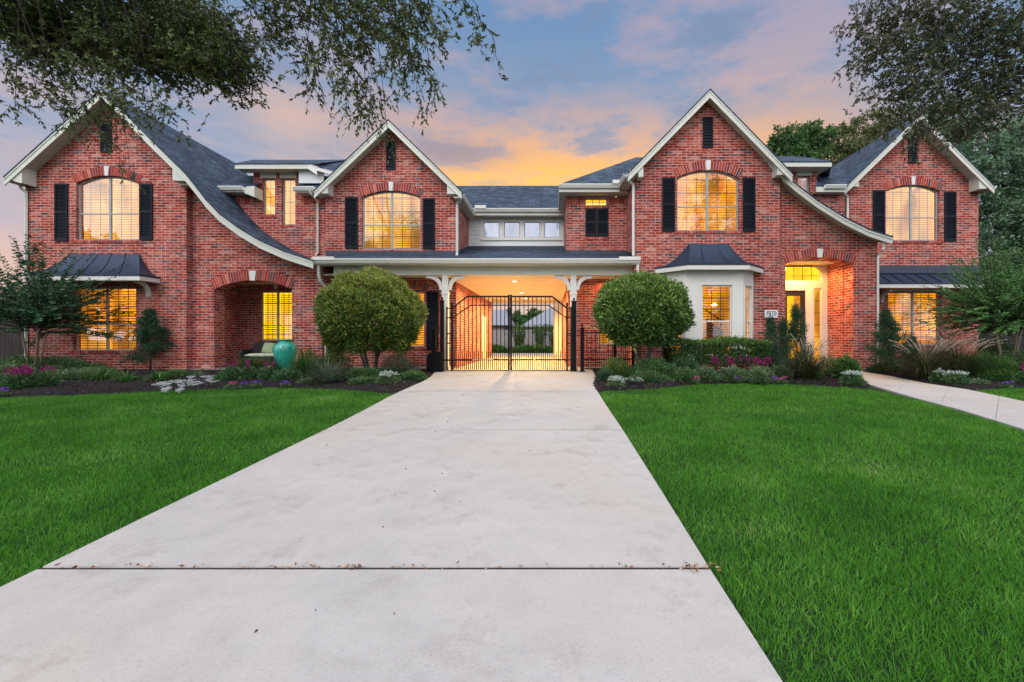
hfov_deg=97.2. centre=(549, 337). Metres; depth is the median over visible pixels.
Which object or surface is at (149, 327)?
upright evergreen
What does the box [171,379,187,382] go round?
flagstone
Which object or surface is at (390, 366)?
shrub
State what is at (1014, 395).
lawn grass
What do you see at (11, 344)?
wooden fence
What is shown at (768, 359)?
flowering plant
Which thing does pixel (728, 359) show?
flowering plant
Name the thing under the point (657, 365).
groundcover
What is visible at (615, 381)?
flowering plant
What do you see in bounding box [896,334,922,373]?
shrub
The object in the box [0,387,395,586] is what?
lawn grass
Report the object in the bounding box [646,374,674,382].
groundcover
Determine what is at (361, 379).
groundcover
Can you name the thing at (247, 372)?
flowering plant
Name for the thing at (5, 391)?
flowering plant
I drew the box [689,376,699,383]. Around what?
flowering plant
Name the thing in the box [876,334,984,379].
fountain grass
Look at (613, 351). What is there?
iron railing
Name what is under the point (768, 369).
groundcover
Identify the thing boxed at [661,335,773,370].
box hedge
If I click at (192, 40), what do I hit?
overhanging live oak
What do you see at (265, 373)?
flowering plant
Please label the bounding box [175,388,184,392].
flagstone
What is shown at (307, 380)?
groundcover
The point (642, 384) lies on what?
mulch bark
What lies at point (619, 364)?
shrub
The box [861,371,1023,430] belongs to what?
front walk
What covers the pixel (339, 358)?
groundcover
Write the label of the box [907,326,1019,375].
fountain grass
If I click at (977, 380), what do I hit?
groundcover
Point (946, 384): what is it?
mulch bark
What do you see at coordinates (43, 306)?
crape myrtle
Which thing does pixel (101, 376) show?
daylily
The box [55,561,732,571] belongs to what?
leaf litter
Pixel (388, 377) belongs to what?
flowering plant
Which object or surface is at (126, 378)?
daylily
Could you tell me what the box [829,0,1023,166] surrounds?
overhanging oak
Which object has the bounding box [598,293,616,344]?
window
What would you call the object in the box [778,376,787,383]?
flowering plant
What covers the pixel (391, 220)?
window
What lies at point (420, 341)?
window
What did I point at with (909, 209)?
window
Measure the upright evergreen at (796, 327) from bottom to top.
2.207 m
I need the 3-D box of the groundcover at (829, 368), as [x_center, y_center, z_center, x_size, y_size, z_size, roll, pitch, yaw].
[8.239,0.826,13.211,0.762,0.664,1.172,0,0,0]
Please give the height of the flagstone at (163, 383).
0.090 m
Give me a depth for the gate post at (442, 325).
14.44 m
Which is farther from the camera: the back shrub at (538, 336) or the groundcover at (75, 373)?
the back shrub at (538, 336)
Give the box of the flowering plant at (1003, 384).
[999,380,1014,387]
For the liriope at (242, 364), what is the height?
0.809 m
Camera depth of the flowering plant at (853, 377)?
11.17 m
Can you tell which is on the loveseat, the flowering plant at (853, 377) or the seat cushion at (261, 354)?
the seat cushion at (261, 354)
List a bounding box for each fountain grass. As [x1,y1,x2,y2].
[769,333,852,379]
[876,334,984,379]
[897,332,1010,378]
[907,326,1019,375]
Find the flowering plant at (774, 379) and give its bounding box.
[769,376,779,382]
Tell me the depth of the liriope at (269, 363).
13.49 m
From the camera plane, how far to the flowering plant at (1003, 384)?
10.90 m
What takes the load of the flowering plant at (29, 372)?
on the mulch bed at (272, 384)
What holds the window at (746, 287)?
in the brick house at (728, 216)
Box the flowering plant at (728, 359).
[720,356,736,379]
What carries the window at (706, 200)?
in the brick house at (728, 216)
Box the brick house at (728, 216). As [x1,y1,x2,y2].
[2,88,996,371]
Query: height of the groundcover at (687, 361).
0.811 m
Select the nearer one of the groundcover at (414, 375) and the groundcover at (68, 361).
the groundcover at (414, 375)
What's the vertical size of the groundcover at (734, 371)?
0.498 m
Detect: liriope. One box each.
[219,354,265,370]
[245,350,283,370]
[267,345,333,376]
[295,354,356,382]
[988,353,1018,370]
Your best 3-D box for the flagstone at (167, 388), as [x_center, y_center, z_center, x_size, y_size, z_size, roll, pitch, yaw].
[-8.977,1.215,10.507,0.209,0.075,0.853,0,0,-30]
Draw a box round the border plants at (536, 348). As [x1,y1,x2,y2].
[503,344,552,352]
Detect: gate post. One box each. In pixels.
[431,327,436,351]
[440,297,445,370]
[570,298,576,370]
[579,324,584,371]
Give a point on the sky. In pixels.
(591, 86)
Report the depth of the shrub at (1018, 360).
13.47 m
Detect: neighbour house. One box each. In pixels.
[493,310,514,329]
[520,308,552,345]
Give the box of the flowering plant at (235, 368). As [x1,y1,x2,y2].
[220,360,239,379]
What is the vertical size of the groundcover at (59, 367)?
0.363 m
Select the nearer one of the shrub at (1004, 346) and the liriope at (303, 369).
the liriope at (303, 369)
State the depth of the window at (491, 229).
19.40 m
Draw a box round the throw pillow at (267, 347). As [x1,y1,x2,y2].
[261,342,274,352]
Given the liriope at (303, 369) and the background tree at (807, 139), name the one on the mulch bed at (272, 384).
the liriope at (303, 369)
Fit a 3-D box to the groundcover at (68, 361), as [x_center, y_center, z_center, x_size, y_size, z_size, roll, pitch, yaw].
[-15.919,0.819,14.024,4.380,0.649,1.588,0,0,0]
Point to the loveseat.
(257, 347)
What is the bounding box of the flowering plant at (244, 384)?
[238,381,250,387]
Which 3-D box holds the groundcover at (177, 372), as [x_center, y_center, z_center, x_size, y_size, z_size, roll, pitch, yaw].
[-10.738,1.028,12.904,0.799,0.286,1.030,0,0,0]
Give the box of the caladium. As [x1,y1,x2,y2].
[608,375,643,383]
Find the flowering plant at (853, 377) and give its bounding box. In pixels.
[839,370,866,385]
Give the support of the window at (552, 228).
in the brick house at (728, 216)
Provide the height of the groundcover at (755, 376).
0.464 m
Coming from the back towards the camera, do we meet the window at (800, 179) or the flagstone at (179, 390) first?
the window at (800, 179)
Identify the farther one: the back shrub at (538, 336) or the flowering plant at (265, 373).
the back shrub at (538, 336)
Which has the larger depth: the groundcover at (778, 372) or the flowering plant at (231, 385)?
the groundcover at (778, 372)
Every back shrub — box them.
[512,323,527,345]
[530,324,547,345]
[544,323,552,346]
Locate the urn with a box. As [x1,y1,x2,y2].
[273,339,297,369]
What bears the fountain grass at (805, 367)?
on the mulch bed at (803, 383)
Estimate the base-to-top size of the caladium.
0.218 m
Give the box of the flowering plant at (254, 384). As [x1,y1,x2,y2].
[250,380,262,387]
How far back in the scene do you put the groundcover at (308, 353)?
13.52 m
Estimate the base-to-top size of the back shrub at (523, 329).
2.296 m
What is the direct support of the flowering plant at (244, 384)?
on the mulch bed at (272, 384)
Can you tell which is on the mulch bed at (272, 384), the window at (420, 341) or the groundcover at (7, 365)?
the groundcover at (7, 365)
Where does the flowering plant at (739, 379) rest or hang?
on the mulch bed at (803, 383)
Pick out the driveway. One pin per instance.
(576, 487)
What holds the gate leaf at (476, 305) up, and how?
attached to the gate post at (442, 325)
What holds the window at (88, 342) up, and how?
in the brick house at (728, 216)
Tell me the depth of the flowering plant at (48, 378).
10.97 m
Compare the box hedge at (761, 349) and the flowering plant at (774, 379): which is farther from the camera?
the box hedge at (761, 349)
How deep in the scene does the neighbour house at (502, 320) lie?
44.04 m
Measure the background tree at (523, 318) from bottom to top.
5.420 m
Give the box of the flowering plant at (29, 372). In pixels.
[13,364,43,387]
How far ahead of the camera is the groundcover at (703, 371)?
11.91 m
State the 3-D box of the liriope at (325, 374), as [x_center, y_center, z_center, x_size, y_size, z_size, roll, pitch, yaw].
[-5.767,0.746,11.592,1.932,0.918,1.904,0,0,0]
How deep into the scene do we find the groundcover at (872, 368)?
13.96 m
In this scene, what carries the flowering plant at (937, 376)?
on the mulch bed at (974, 387)
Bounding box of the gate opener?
[426,351,497,372]
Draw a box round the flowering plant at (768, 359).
[759,357,774,377]
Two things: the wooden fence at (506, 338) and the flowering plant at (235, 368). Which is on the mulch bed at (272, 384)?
the flowering plant at (235, 368)
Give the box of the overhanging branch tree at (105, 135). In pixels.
[51,4,149,194]
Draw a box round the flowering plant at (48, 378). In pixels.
[33,364,62,385]
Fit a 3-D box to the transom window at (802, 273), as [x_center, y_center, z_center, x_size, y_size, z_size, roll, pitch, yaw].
[8.813,-2.394,16.765,2.439,0.956,1.070,0,0,0]
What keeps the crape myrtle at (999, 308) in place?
on the mulch bed at (974, 387)
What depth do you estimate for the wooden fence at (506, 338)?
34.00 m
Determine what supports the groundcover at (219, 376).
on the mulch bed at (272, 384)
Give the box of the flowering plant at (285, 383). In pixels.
[279,380,290,386]
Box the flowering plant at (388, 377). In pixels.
[375,370,400,384]
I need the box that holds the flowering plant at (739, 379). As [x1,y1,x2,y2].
[733,376,744,381]
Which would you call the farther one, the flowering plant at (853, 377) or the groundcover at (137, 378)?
the groundcover at (137, 378)
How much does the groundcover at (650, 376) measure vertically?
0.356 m
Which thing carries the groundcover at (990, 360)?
on the mulch bed at (974, 387)
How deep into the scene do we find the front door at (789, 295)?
16.25 m
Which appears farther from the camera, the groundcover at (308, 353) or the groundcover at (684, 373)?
the groundcover at (308, 353)
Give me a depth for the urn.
13.73 m
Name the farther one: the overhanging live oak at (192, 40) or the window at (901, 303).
the window at (901, 303)
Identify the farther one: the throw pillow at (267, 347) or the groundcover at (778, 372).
the throw pillow at (267, 347)
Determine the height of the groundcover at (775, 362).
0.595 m
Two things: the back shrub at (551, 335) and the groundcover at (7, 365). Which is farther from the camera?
the back shrub at (551, 335)
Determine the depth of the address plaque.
14.57 m
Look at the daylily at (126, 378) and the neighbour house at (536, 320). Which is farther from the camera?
the neighbour house at (536, 320)
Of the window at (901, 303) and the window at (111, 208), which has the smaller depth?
the window at (111, 208)
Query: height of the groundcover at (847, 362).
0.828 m
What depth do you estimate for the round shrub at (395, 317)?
12.42 m
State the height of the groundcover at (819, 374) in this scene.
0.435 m
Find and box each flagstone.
[151,381,174,386]
[161,386,172,392]
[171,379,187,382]
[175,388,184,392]
[186,381,204,385]
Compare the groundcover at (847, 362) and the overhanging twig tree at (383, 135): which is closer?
the overhanging twig tree at (383, 135)
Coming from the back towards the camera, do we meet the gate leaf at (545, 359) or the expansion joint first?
the gate leaf at (545, 359)
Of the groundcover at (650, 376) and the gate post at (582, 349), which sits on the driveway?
the gate post at (582, 349)
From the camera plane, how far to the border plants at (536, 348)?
31.22 m
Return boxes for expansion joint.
[41,568,704,568]
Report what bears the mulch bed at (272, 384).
on the ground at (794, 641)
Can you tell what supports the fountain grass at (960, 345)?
on the mulch bed at (974, 387)
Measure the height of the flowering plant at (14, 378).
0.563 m
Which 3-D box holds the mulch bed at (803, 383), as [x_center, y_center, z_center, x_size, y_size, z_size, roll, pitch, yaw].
[5.292,1.155,12.913,8.538,0.239,5.374,0,0,0]
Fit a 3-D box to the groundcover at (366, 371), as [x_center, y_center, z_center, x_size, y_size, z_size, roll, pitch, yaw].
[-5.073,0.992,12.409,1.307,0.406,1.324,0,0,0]
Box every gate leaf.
[446,295,509,370]
[510,295,571,370]
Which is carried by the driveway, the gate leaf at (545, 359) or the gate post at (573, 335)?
the gate post at (573, 335)
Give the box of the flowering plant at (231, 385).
[223,381,236,389]
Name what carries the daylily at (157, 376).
on the mulch bed at (272, 384)
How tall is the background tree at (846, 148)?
18.380 m
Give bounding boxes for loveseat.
[239,341,277,362]
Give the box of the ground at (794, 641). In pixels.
[0,357,1023,681]
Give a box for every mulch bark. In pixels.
[592,367,868,389]
[878,366,1022,386]
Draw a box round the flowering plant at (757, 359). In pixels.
[747,357,760,373]
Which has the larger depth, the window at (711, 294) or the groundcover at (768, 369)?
the window at (711, 294)
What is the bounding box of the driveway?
[0,370,781,681]
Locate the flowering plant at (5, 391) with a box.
[0,386,11,395]
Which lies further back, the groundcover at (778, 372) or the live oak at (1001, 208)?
the live oak at (1001, 208)
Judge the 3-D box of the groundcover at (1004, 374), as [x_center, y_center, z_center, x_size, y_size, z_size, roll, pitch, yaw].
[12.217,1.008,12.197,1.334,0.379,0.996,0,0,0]
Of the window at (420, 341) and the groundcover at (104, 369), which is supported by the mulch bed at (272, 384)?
the groundcover at (104, 369)
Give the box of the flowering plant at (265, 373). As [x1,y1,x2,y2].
[256,361,280,380]
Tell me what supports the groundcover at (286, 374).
on the mulch bed at (272, 384)
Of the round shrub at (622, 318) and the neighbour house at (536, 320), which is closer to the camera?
the round shrub at (622, 318)
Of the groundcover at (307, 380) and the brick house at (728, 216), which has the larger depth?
the brick house at (728, 216)
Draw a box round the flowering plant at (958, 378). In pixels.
[939,370,971,384]
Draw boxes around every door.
[482,316,485,358]
[785,291,804,357]
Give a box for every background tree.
[506,307,543,326]
[766,118,840,165]
[826,100,915,165]
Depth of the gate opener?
14.28 m
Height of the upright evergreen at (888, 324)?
2.078 m
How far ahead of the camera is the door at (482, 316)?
22.13 m
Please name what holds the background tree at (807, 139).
on the ground at (794, 641)
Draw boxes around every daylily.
[80,365,120,380]
[104,369,144,382]
[143,371,174,382]
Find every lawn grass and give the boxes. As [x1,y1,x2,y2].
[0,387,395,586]
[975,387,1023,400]
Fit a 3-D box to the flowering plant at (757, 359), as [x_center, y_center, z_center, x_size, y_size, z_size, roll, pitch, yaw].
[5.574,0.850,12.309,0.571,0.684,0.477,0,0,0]
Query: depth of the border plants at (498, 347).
31.22 m
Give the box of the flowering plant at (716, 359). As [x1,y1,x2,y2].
[706,356,719,378]
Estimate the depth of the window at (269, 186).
17.08 m
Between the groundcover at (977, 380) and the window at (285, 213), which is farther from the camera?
the window at (285, 213)
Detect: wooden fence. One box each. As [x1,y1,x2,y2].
[0,320,23,363]
[493,330,552,347]
[978,321,1023,355]
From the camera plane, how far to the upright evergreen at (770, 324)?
13.52 m
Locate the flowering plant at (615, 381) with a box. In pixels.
[606,375,624,388]
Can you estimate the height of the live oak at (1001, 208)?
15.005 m
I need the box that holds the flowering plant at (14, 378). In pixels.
[0,367,29,388]
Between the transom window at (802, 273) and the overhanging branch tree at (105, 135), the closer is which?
the overhanging branch tree at (105, 135)
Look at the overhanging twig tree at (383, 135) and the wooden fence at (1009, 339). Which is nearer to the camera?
the overhanging twig tree at (383, 135)
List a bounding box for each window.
[76,288,135,350]
[79,177,138,239]
[262,292,291,339]
[264,179,294,223]
[283,179,294,224]
[363,192,419,248]
[379,292,423,346]
[484,222,507,236]
[504,222,526,236]
[524,222,545,236]
[538,222,559,236]
[585,199,606,205]
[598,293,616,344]
[677,171,737,230]
[702,285,730,355]
[724,286,749,354]
[785,266,820,280]
[798,177,808,192]
[886,186,936,240]
[888,292,938,344]
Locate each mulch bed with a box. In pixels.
[0,368,432,397]
[593,370,871,391]
[869,365,1023,390]
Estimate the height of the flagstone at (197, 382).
0.082 m
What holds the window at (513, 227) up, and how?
in the brick house at (728, 216)
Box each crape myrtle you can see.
[0,234,135,369]
[905,236,1023,360]
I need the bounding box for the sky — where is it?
[0,0,1023,337]
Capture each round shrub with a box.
[312,265,428,369]
[588,269,696,366]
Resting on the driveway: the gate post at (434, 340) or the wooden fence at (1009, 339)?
the gate post at (434, 340)
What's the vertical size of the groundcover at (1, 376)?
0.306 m
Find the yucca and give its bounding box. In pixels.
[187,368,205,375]
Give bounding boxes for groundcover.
[0,354,116,369]
[0,361,41,374]
[0,371,39,380]
[43,364,68,371]
[47,367,101,379]
[82,366,122,375]
[111,376,150,380]
[160,369,193,377]
[212,369,246,380]
[269,368,303,381]
[290,346,322,373]
[295,377,321,383]
[314,347,353,372]
[338,366,384,379]
[346,375,377,384]
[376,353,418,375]
[396,368,426,380]
[596,368,614,380]
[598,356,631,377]
[627,356,676,379]
[629,370,667,382]
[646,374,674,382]
[666,351,700,370]
[671,365,701,382]
[696,364,720,382]
[716,365,748,381]
[743,364,776,378]
[747,366,768,384]
[768,357,794,375]
[771,364,794,378]
[794,369,824,377]
[820,354,836,375]
[829,352,864,379]
[863,362,905,372]
[955,350,1020,377]
[970,368,1017,380]
[971,377,991,384]
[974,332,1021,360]
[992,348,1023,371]
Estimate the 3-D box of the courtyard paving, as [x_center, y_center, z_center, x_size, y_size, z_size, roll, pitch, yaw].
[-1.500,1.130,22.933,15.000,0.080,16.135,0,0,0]
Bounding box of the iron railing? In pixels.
[584,331,633,369]
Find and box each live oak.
[0,0,508,147]
[925,97,1023,293]
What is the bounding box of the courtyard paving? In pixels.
[450,353,579,369]
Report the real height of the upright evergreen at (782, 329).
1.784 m
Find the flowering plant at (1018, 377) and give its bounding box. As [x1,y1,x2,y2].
[1010,361,1023,383]
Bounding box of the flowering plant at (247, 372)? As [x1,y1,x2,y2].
[238,360,259,379]
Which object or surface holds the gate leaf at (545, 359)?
attached to the gate post at (573, 335)
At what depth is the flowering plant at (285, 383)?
10.95 m
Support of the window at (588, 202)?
in the brick house at (728, 216)
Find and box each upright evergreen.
[119,307,174,369]
[760,314,786,366]
[775,316,797,360]
[785,303,814,363]
[861,306,918,373]
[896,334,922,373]
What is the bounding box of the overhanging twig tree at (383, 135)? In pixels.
[363,3,398,164]
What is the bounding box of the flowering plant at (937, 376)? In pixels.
[928,368,946,381]
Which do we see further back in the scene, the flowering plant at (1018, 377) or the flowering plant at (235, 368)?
the flowering plant at (235, 368)
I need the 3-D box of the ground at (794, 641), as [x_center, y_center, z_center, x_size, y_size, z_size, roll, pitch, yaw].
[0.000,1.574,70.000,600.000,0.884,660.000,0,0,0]
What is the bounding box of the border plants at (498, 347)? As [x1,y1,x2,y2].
[493,343,506,352]
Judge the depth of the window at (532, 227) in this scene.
19.40 m
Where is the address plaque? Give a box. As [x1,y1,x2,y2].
[765,310,777,317]
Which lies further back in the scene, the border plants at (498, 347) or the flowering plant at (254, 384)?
the border plants at (498, 347)
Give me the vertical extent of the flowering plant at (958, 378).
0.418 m
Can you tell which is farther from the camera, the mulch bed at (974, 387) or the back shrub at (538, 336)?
the back shrub at (538, 336)
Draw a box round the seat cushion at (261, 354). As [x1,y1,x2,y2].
[244,353,273,356]
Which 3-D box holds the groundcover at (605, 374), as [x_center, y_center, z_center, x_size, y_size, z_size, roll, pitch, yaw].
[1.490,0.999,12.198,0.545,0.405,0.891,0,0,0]

